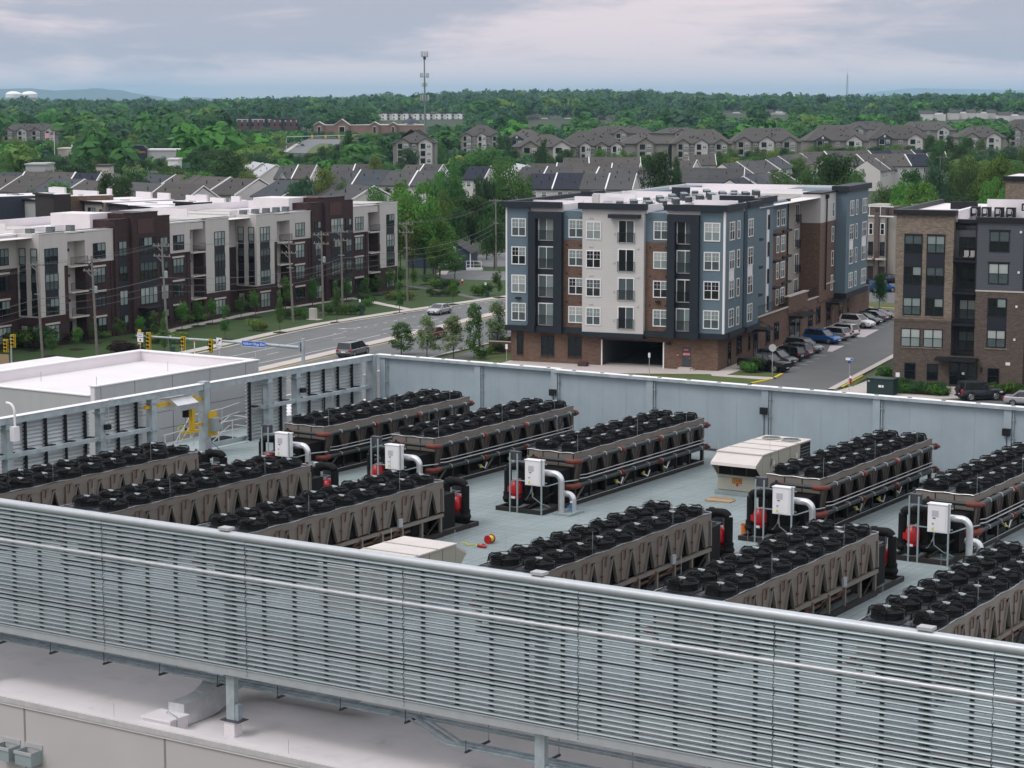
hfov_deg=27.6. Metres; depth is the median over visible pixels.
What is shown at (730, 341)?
window
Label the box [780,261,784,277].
window
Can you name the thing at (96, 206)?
row house
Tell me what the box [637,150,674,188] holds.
tree
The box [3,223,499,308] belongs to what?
overhead wire
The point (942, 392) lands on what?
shrub
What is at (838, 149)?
tree
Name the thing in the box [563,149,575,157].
tree
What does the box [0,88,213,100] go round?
hills
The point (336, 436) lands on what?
air cooled chiller
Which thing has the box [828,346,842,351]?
parking bay
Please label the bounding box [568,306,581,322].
window
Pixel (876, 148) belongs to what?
tree
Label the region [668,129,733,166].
garden apartments
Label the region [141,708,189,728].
roof curb
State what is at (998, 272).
window
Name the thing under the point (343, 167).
town house
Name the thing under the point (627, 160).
town house
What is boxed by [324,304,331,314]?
shrub
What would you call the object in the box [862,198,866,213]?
window
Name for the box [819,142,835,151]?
tree
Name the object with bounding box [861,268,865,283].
window
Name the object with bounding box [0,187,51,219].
row house
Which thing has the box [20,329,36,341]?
shrub
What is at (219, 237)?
window
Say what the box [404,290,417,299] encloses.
shrub
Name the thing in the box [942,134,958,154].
tree
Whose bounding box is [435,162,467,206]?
tree
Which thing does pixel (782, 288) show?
window
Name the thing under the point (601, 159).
town house
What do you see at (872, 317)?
parked car
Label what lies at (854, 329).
parked car
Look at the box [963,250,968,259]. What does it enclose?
balcony chair
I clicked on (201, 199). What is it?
row house
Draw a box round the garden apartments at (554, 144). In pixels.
[511,134,577,159]
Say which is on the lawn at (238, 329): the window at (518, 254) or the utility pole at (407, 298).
the utility pole at (407, 298)
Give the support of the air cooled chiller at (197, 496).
on the data centre building at (62, 710)
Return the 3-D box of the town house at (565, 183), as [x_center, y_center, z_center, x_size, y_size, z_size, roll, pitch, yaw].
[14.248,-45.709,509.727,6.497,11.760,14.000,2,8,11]
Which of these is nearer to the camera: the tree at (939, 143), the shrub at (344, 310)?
the shrub at (344, 310)
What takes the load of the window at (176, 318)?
in the western apartments at (227, 260)
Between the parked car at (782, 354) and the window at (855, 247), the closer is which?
the parked car at (782, 354)
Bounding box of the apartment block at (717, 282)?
[501,182,871,370]
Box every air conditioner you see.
[12,228,34,233]
[33,226,54,231]
[53,225,74,230]
[228,210,246,214]
[242,209,258,212]
[253,208,269,212]
[261,207,279,212]
[271,206,288,211]
[971,207,980,216]
[981,207,991,216]
[994,207,1004,216]
[1006,207,1015,217]
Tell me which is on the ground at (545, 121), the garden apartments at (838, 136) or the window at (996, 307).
the garden apartments at (838, 136)
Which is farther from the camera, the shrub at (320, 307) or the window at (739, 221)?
the shrub at (320, 307)
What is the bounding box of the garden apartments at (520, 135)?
[506,129,538,154]
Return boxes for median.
[259,309,505,371]
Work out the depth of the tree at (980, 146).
778.13 m
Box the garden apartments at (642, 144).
[620,133,669,161]
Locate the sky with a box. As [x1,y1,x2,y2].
[0,0,1023,99]
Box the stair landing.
[162,426,259,450]
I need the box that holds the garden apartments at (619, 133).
[589,126,656,140]
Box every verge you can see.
[191,297,505,353]
[307,143,332,152]
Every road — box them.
[202,299,510,394]
[286,139,340,153]
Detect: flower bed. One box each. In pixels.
[168,311,239,327]
[429,294,458,296]
[432,286,451,289]
[898,391,949,395]
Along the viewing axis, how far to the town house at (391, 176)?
534.48 m
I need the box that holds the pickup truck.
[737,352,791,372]
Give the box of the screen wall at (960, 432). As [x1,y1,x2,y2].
[375,353,1023,472]
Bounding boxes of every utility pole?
[27,262,44,357]
[82,256,100,354]
[153,242,170,347]
[280,240,296,321]
[313,231,328,316]
[333,228,347,304]
[398,221,413,301]
[490,199,497,269]
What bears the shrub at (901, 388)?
on the flower bed at (946, 394)
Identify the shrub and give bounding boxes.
[1,330,17,344]
[15,326,38,348]
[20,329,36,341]
[25,340,39,350]
[30,324,63,348]
[63,333,72,340]
[79,330,94,341]
[98,331,111,337]
[106,344,127,352]
[107,342,137,351]
[118,344,139,351]
[125,345,146,350]
[151,333,162,342]
[170,331,189,342]
[200,313,210,319]
[245,319,262,330]
[255,320,266,330]
[282,308,291,316]
[289,307,303,318]
[294,306,308,318]
[299,311,308,318]
[317,305,327,314]
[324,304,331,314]
[340,305,350,314]
[347,303,356,311]
[349,304,359,314]
[353,304,365,314]
[356,292,369,304]
[362,297,373,305]
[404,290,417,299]
[426,288,435,293]
[429,279,442,288]
[442,279,454,285]
[469,284,483,294]
[474,348,489,358]
[477,285,486,294]
[477,350,490,357]
[482,282,492,292]
[484,347,494,353]
[487,343,503,350]
[738,361,749,371]
[744,363,758,372]
[747,356,765,368]
[875,366,890,376]
[876,364,892,376]
[898,384,906,392]
[899,378,911,383]
[903,383,913,393]
[906,383,920,393]
[916,385,926,393]
[922,381,938,394]
[927,384,939,394]
[933,383,947,394]
[936,387,946,395]
[989,381,1002,389]
[999,382,1012,394]
[1003,383,1018,393]
[1010,381,1023,392]
[1011,384,1023,391]
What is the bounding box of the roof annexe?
[0,345,365,473]
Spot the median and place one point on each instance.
(312, 357)
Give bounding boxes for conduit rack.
[0,632,875,767]
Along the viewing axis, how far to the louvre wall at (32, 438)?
92.91 m
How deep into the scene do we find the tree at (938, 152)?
680.77 m
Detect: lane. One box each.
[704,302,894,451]
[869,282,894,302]
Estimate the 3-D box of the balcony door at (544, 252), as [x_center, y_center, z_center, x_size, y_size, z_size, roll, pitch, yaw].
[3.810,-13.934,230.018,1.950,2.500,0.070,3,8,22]
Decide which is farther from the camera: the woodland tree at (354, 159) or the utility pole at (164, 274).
the woodland tree at (354, 159)
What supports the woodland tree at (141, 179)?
on the ground at (545, 121)
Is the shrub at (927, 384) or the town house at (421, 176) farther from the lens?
the town house at (421, 176)
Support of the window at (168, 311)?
in the western apartments at (227, 260)
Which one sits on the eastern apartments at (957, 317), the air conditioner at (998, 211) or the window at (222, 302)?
the air conditioner at (998, 211)
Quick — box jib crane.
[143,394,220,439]
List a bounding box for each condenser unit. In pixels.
[673,198,679,203]
[681,193,687,200]
[685,196,691,202]
[697,195,703,199]
[754,190,759,196]
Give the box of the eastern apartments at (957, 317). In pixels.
[893,199,1023,392]
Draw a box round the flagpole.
[45,131,54,153]
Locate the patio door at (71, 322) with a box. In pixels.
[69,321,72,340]
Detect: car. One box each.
[336,340,369,356]
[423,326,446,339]
[426,303,452,314]
[757,348,797,364]
[776,344,806,360]
[783,336,823,351]
[786,341,814,356]
[802,328,841,344]
[825,326,851,339]
[833,322,859,336]
[838,312,875,328]
[856,312,883,323]
[859,307,893,318]
[865,310,890,320]
[868,280,894,291]
[884,274,894,281]
[954,380,1002,400]
[1002,390,1023,404]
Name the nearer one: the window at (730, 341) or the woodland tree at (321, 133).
the window at (730, 341)
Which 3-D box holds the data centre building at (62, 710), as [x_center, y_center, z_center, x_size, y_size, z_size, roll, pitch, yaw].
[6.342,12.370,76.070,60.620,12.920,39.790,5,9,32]
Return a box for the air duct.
[168,651,369,724]
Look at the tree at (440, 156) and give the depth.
794.96 m
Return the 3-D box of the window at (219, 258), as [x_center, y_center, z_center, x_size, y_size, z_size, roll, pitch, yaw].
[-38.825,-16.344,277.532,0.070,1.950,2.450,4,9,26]
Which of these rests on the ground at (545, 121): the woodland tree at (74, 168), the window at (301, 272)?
the woodland tree at (74, 168)
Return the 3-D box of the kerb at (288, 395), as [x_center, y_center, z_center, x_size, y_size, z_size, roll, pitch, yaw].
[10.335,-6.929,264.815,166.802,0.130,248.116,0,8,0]
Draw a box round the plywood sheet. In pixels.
[704,497,734,502]
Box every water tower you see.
[5,91,20,99]
[21,91,37,100]
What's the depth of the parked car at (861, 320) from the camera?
267.26 m
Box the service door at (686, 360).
[682,347,690,366]
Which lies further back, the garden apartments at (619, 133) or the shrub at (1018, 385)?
the garden apartments at (619, 133)
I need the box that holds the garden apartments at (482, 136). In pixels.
[460,125,502,151]
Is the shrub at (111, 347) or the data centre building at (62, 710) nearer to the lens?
the data centre building at (62, 710)
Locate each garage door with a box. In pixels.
[867,266,872,278]
[879,266,884,273]
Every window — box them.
[0,248,8,265]
[0,274,9,291]
[0,300,10,317]
[0,327,10,344]
[19,248,25,264]
[19,274,26,290]
[20,299,26,315]
[30,248,36,263]
[31,274,36,290]
[32,300,37,315]
[44,248,57,265]
[45,273,58,290]
[46,298,59,315]
[46,324,59,342]
[88,207,94,211]
[93,242,105,259]
[93,267,105,283]
[95,292,106,308]
[96,317,106,333]
[118,241,126,256]
[119,265,127,280]
[120,290,127,305]
[120,315,128,329]
[139,236,156,254]
[140,261,157,278]
[140,286,157,304]
[160,237,167,251]
[160,261,168,275]
[161,285,168,299]
[161,308,169,322]
[173,234,183,250]
[173,258,183,273]
[173,281,184,296]
[174,306,184,320]
[214,231,224,246]
[215,253,225,268]
[215,275,225,290]
[215,299,225,314]
[238,227,243,240]
[238,249,243,262]
[238,270,244,284]
[248,227,253,240]
[248,249,254,263]
[249,271,254,284]
[260,226,269,241]
[260,248,269,262]
[260,269,270,284]
[261,292,270,307]
[295,222,304,236]
[295,243,304,257]
[295,265,304,279]
[296,287,304,301]
[315,221,320,233]
[315,242,320,255]
[315,264,320,276]
[315,285,321,298]
[331,218,343,232]
[331,239,343,254]
[331,261,343,276]
[346,218,351,230]
[346,239,351,251]
[346,259,351,272]
[355,216,363,229]
[355,237,362,250]
[355,257,363,270]
[355,278,362,291]
[386,214,394,226]
[386,233,394,246]
[386,253,394,265]
[386,273,394,286]
[511,218,525,235]
[511,246,525,264]
[511,274,525,292]
[511,302,525,320]
[517,333,522,354]
[541,335,553,356]
[568,219,581,237]
[568,249,581,265]
[568,278,581,294]
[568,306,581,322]
[568,337,581,357]
[586,221,600,239]
[586,250,600,267]
[586,279,600,296]
[586,307,600,325]
[653,221,666,239]
[653,252,666,268]
[653,281,666,297]
[653,309,665,326]
[703,281,719,299]
[703,310,718,328]
[704,222,720,241]
[704,252,719,270]
[728,308,733,327]
[728,340,731,363]
[729,221,734,240]
[729,250,734,269]
[729,279,733,298]
[736,278,739,296]
[736,306,738,324]
[736,335,741,354]
[737,220,740,238]
[737,249,739,267]
[747,275,752,293]
[747,303,752,321]
[748,218,753,236]
[748,247,752,265]
[748,333,750,349]
[766,295,768,310]
[766,325,769,343]
[767,242,769,256]
[774,321,778,340]
[775,289,778,305]
[776,236,778,252]
[776,262,778,279]
[777,210,779,226]
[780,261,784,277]
[780,287,783,303]
[781,209,785,225]
[781,235,784,251]
[808,309,812,326]
[816,306,820,323]
[830,275,832,290]
[831,226,833,241]
[831,250,833,265]
[832,202,834,217]
[839,299,842,314]
[848,272,852,287]
[849,224,853,239]
[849,248,852,263]
[850,200,853,215]
[854,271,856,285]
[855,223,857,238]
[855,247,856,262]
[856,199,857,214]
[861,245,865,260]
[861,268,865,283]
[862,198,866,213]
[862,221,866,236]
[868,223,872,234]
[880,223,884,234]
[901,328,919,346]
[903,266,921,283]
[903,297,920,314]
[904,235,921,252]
[904,362,914,378]
[923,329,942,347]
[925,298,942,315]
[926,267,943,284]
[926,364,937,379]
[927,235,944,252]
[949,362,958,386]
[958,331,973,350]
[959,237,975,256]
[959,299,974,319]
[960,268,974,287]
[968,363,977,379]
[987,330,1005,347]
[987,368,998,384]
[988,263,1008,283]
[988,298,1006,315]
[989,231,1009,251]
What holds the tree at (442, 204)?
on the lawn at (238, 329)
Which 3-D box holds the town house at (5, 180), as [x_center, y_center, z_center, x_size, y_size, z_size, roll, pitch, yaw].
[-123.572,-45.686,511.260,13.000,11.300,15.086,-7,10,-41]
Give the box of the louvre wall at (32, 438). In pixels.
[0,354,376,475]
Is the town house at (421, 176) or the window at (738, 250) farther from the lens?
the town house at (421, 176)
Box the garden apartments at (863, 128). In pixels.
[848,121,886,135]
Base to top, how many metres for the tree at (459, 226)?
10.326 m
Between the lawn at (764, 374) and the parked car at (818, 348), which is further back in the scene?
the parked car at (818, 348)
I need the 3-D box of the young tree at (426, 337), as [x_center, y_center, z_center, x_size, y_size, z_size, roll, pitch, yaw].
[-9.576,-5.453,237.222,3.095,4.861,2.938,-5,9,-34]
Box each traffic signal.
[3,334,15,362]
[136,328,304,364]
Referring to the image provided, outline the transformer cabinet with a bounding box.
[866,376,897,395]
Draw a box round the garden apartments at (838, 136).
[800,125,870,151]
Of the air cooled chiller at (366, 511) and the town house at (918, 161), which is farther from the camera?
the town house at (918, 161)
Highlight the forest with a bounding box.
[0,88,1023,184]
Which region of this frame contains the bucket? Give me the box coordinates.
[740,523,746,533]
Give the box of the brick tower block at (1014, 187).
[1003,174,1023,199]
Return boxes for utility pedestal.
[306,308,322,319]
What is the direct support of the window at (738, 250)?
in the apartment block at (717, 282)
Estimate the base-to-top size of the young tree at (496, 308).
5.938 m
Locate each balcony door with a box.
[538,219,552,240]
[538,246,552,268]
[538,274,552,296]
[538,303,552,325]
[617,306,633,329]
[618,220,634,242]
[618,249,634,271]
[618,277,633,300]
[676,250,689,273]
[676,279,689,302]
[676,308,688,331]
[677,222,689,244]
[793,278,797,292]
[794,228,798,248]
[794,253,798,273]
[795,204,799,222]
[868,241,872,254]
[880,242,884,255]
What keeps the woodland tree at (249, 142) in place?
on the ground at (545, 121)
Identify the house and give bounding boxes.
[0,171,25,175]
[0,175,21,189]
[0,175,52,193]
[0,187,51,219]
[7,190,98,217]
[24,171,49,176]
[32,187,70,216]
[33,178,85,192]
[47,172,76,178]
[69,180,131,195]
[71,189,113,211]
[73,172,104,180]
[80,191,152,211]
[82,193,174,211]
[106,195,194,210]
[128,197,225,208]
[130,182,163,196]
[144,174,175,183]
[153,183,220,200]
[164,174,202,184]
[173,194,211,205]
[190,176,232,189]
[211,178,269,201]
[231,196,241,201]
[245,161,263,171]
[250,180,298,199]
[253,163,279,183]
[273,164,298,181]
[286,181,339,195]
[292,165,320,180]
[321,184,394,201]
[330,169,361,183]
[331,164,355,171]
[353,170,388,187]
[354,164,377,169]
[380,170,418,193]
[402,164,423,170]
[405,239,482,270]
[410,171,453,201]
[420,164,447,170]
[462,165,496,197]
[501,163,529,188]
[515,166,547,198]
[527,116,538,119]
[529,163,557,166]
[530,172,557,196]
[545,166,572,173]
[550,116,560,118]
[552,173,582,194]
[557,163,584,166]
[563,157,589,162]
[571,167,599,172]
[579,173,610,192]
[584,163,612,167]
[589,157,614,163]
[597,168,624,173]
[605,173,640,192]
[612,163,640,167]
[614,157,640,163]
[622,167,642,173]
[637,168,672,188]
[673,167,708,183]
[674,160,701,167]
[688,155,716,167]
[707,168,745,183]
[716,162,753,174]
[722,176,755,183]
[737,160,767,173]
[745,174,770,183]
[753,159,779,171]
[757,172,785,183]
[766,156,793,173]
[773,171,802,184]
[774,109,784,114]
[779,154,795,178]
[791,153,814,173]
[801,151,826,177]
[815,154,864,177]
[825,151,849,154]
[847,150,871,154]
[853,158,890,190]
[858,154,886,160]
[867,203,912,282]
[870,151,891,153]
[877,157,895,188]
[882,154,911,186]
[887,153,914,154]
[889,150,913,153]
[906,154,929,184]
[912,150,927,153]
[918,111,932,120]
[926,152,947,183]
[933,110,945,120]
[947,110,958,119]
[959,109,967,118]
[965,109,975,118]
[976,109,988,118]
[986,110,996,118]
[996,112,1009,120]
[1010,111,1020,120]
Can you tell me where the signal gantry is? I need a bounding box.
[286,135,352,149]
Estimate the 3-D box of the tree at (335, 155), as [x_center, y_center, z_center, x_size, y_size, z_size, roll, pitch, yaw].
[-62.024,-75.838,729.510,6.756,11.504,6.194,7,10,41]
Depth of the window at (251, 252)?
285.92 m
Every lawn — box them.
[0,259,505,362]
[441,345,510,362]
[618,373,763,382]
[728,371,779,376]
[847,368,892,385]
[869,302,893,306]
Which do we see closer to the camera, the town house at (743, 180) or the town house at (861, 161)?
the town house at (743, 180)
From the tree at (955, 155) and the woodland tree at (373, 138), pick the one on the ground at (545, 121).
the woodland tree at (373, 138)
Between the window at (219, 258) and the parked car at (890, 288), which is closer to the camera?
the window at (219, 258)
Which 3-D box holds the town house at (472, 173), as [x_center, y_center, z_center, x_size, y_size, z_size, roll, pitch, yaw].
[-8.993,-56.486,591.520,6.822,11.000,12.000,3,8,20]
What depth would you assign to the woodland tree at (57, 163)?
807.81 m
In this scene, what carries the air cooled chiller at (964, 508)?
on the data centre building at (62, 710)
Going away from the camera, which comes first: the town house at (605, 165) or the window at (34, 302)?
the window at (34, 302)
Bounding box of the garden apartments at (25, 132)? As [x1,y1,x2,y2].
[2,124,61,145]
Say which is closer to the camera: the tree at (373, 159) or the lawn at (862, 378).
the lawn at (862, 378)
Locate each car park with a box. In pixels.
[437,270,505,279]
[478,252,505,266]
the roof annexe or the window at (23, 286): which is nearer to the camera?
the roof annexe
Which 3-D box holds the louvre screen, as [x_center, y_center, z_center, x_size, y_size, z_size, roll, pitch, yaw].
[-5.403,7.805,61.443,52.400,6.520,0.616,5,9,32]
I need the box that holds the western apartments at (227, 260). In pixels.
[0,196,397,349]
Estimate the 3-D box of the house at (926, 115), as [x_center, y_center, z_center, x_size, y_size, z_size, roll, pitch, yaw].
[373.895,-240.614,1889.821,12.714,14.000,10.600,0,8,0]
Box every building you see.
[0,440,1023,767]
[24,162,54,171]
[57,147,92,170]
[95,164,114,177]
[132,145,187,172]
[167,158,182,169]
[235,118,301,130]
[314,116,423,135]
[379,111,463,119]
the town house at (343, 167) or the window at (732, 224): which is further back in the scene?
the town house at (343, 167)
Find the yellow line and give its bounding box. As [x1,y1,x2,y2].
[259,316,492,372]
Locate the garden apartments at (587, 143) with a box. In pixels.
[565,131,625,157]
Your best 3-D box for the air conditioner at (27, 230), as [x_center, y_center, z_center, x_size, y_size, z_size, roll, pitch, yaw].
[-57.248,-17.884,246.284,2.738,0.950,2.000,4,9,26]
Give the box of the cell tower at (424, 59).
[420,51,428,133]
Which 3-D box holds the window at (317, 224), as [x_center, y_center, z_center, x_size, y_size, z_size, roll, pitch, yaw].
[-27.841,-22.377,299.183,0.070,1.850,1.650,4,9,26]
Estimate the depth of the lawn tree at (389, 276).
313.97 m
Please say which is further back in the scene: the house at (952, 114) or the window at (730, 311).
the house at (952, 114)
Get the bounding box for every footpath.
[162,298,348,331]
[348,298,409,309]
[363,346,488,384]
[408,286,482,298]
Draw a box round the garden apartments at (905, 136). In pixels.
[865,125,929,150]
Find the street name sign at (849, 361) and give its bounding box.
[846,358,852,382]
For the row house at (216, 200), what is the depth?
355.81 m
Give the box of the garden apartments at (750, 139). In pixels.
[729,128,802,159]
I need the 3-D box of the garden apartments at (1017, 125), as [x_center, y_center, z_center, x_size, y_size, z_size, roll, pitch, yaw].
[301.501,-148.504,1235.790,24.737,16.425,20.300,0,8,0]
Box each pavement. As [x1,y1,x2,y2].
[179,295,505,352]
[285,142,298,151]
[503,322,838,378]
[837,376,958,398]
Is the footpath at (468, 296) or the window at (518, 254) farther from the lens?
the footpath at (468, 296)
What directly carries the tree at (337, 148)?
on the ground at (545, 121)
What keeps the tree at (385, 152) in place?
on the ground at (545, 121)
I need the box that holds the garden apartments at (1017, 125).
[1006,119,1023,146]
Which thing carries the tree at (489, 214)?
on the ground at (545, 121)
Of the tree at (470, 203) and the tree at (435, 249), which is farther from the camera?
the tree at (470, 203)
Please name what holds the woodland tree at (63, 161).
on the ground at (545, 121)
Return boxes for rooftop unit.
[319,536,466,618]
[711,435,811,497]
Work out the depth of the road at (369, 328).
254.23 m
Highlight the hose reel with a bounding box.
[484,534,494,543]
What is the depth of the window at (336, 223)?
303.03 m
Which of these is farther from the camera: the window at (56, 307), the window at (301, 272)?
the window at (301, 272)
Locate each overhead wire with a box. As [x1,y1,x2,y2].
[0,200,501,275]
[1,228,505,316]
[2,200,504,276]
[2,234,492,323]
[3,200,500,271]
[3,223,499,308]
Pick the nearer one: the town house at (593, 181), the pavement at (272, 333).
the pavement at (272, 333)
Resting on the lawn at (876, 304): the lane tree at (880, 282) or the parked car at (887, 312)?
the lane tree at (880, 282)
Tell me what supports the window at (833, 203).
in the apartment block at (717, 282)
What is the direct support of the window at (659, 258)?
in the apartment block at (717, 282)
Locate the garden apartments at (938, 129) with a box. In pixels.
[905,121,957,140]
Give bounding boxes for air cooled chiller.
[0,434,226,550]
[56,454,338,572]
[191,458,478,595]
[259,388,474,479]
[367,394,578,479]
[468,500,734,640]
[495,405,710,516]
[643,504,903,672]
[738,426,939,542]
[845,540,1023,706]
[897,442,1023,565]
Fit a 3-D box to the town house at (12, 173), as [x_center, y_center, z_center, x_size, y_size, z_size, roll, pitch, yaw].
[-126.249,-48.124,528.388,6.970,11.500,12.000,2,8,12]
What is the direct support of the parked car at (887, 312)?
on the lane at (827, 370)
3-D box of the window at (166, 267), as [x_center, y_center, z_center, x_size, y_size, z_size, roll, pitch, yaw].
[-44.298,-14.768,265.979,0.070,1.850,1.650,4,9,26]
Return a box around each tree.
[0,150,13,171]
[1,161,14,171]
[7,144,38,163]
[11,137,22,144]
[19,138,37,147]
[19,158,46,170]
[33,139,47,146]
[44,333,59,356]
[46,180,71,191]
[48,139,59,161]
[49,154,61,171]
[57,137,77,147]
[57,157,70,171]
[58,164,90,172]
[69,326,83,349]
[78,128,89,136]
[84,163,94,170]
[87,322,101,343]
[91,155,110,169]
[94,170,117,194]
[110,176,133,196]
[111,317,126,341]
[114,161,129,179]
[116,176,144,182]
[122,161,148,177]
[122,167,147,177]
[122,169,152,182]
[125,158,135,168]
[127,134,138,144]
[131,315,145,337]
[134,159,150,171]
[142,142,164,147]
[142,166,184,177]
[145,156,157,171]
[149,312,160,341]
[152,156,167,171]
[158,133,178,147]
[158,165,174,174]
[159,310,170,350]
[173,301,190,330]
[180,171,214,180]
[181,165,229,176]
[185,146,222,167]
[189,155,206,173]
[191,300,205,325]
[191,300,205,326]
[192,143,212,170]
[197,148,243,176]
[201,152,252,177]
[204,159,236,168]
[205,298,219,324]
[209,160,232,175]
[219,305,231,339]
[230,155,253,178]
[231,130,250,136]
[231,136,253,151]
[233,143,272,163]
[234,294,248,319]
[237,170,258,178]
[243,152,271,163]
[248,289,261,317]
[273,290,286,332]
[279,276,290,309]
[287,175,316,196]
[288,153,295,160]
[291,154,305,163]
[304,153,320,161]
[306,275,319,306]
[314,167,337,193]
[315,146,329,159]
[318,131,326,138]
[323,144,337,160]
[325,131,334,138]
[330,151,339,161]
[330,279,341,322]
[331,144,342,157]
[334,179,346,190]
[337,151,367,164]
[339,129,355,156]
[343,277,352,301]
[360,275,369,292]
[366,133,383,141]
[366,185,386,201]
[368,154,384,169]
[370,274,382,295]
[375,143,389,161]
[383,268,396,293]
[388,182,441,270]
[388,321,416,354]
[391,178,407,199]
[393,191,412,267]
[393,280,405,313]
[395,148,420,168]
[397,206,424,277]
[397,207,451,274]
[398,266,405,286]
[408,268,418,289]
[410,172,448,223]
[416,314,441,356]
[417,220,459,276]
[420,274,430,284]
[424,238,444,277]
[429,197,452,273]
[432,189,458,221]
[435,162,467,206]
[437,139,445,163]
[438,314,464,358]
[440,248,466,279]
[443,206,468,241]
[445,189,469,211]
[447,280,458,304]
[452,195,497,244]
[456,153,476,173]
[463,144,503,181]
[463,302,484,358]
[472,174,497,223]
[474,201,498,259]
[475,217,505,268]
[484,301,508,343]
[486,160,534,227]
[490,272,498,286]
[493,136,503,150]
[493,155,515,169]
[493,271,504,297]
[501,135,513,155]
[509,149,519,158]
[515,174,532,198]
[536,137,549,162]
[547,153,556,162]
[555,149,563,162]
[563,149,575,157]
[593,147,606,156]
[607,152,619,156]
[617,149,628,156]
[627,152,636,156]
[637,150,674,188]
[668,155,681,184]
[716,151,726,165]
[722,148,735,162]
[726,157,741,162]
[733,150,740,159]
[740,150,754,160]
[744,156,762,160]
[749,147,767,158]
[764,147,779,158]
[769,168,793,184]
[777,146,790,155]
[787,173,797,179]
[790,157,811,180]
[793,165,818,184]
[806,144,822,151]
[813,152,863,184]
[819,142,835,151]
[829,147,846,150]
[844,145,856,150]
[847,169,865,182]
[855,146,865,150]
[867,146,881,150]
[871,181,890,203]
[871,272,887,306]
[880,144,892,150]
[889,177,911,205]
[891,144,902,149]
[893,169,921,203]
[896,180,938,206]
[899,145,915,149]
[917,161,948,201]
[923,135,936,152]
[926,146,944,171]
[935,135,945,148]
[941,150,952,178]
[941,182,957,202]
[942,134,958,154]
[946,155,974,175]
[947,165,960,198]
[949,145,965,168]
[951,155,982,200]
[954,183,982,203]
[956,135,966,155]
[961,138,976,154]
[970,152,1019,203]
[971,153,992,164]
[973,137,985,156]
[974,160,997,179]
[977,176,1004,203]
[983,146,998,162]
[995,146,1005,155]
[999,164,1023,198]
[1002,142,1019,161]
[1014,145,1023,162]
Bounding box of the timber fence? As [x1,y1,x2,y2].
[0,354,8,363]
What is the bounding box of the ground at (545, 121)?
[47,101,1023,400]
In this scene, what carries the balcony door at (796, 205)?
in the apartment block at (717, 282)
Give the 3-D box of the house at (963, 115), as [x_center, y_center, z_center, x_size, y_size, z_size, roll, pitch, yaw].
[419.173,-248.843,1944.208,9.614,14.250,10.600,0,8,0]
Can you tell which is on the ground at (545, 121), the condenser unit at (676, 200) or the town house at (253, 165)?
the town house at (253, 165)
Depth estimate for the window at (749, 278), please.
230.59 m
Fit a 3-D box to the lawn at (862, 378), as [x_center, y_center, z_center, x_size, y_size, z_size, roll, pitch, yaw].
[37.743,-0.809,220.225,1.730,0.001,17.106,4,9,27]
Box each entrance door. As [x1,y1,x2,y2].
[141,309,156,331]
[331,281,340,297]
[753,332,757,356]
[789,318,799,336]
[826,305,830,326]
[959,363,967,379]
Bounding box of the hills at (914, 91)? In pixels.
[367,88,1023,96]
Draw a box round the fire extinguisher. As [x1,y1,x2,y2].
[477,544,486,547]
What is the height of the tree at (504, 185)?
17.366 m
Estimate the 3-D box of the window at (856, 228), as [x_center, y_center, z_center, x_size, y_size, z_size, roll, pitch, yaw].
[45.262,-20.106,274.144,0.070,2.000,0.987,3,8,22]
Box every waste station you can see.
[170,335,174,351]
[359,299,363,314]
[485,282,488,296]
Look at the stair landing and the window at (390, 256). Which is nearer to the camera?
the stair landing
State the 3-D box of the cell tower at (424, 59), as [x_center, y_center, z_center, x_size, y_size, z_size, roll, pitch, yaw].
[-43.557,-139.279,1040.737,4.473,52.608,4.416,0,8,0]
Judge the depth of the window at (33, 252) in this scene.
244.20 m
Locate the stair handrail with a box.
[163,402,246,446]
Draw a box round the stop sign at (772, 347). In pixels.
[769,344,775,373]
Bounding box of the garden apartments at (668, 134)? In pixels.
[655,127,692,141]
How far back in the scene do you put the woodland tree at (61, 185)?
479.89 m
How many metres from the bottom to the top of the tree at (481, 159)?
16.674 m
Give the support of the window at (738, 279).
in the apartment block at (717, 282)
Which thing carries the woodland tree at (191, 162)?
on the ground at (545, 121)
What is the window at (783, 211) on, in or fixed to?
in the apartment block at (717, 282)
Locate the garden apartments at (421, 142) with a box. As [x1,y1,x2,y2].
[392,129,437,167]
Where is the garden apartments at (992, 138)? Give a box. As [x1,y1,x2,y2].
[951,126,1007,156]
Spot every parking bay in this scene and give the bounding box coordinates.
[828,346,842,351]
[857,329,876,336]
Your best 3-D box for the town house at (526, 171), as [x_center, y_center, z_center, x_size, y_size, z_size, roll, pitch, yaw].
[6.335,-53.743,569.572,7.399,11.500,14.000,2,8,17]
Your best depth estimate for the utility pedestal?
276.88 m
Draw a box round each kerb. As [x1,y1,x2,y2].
[194,298,505,396]
[750,373,782,383]
[828,354,892,389]

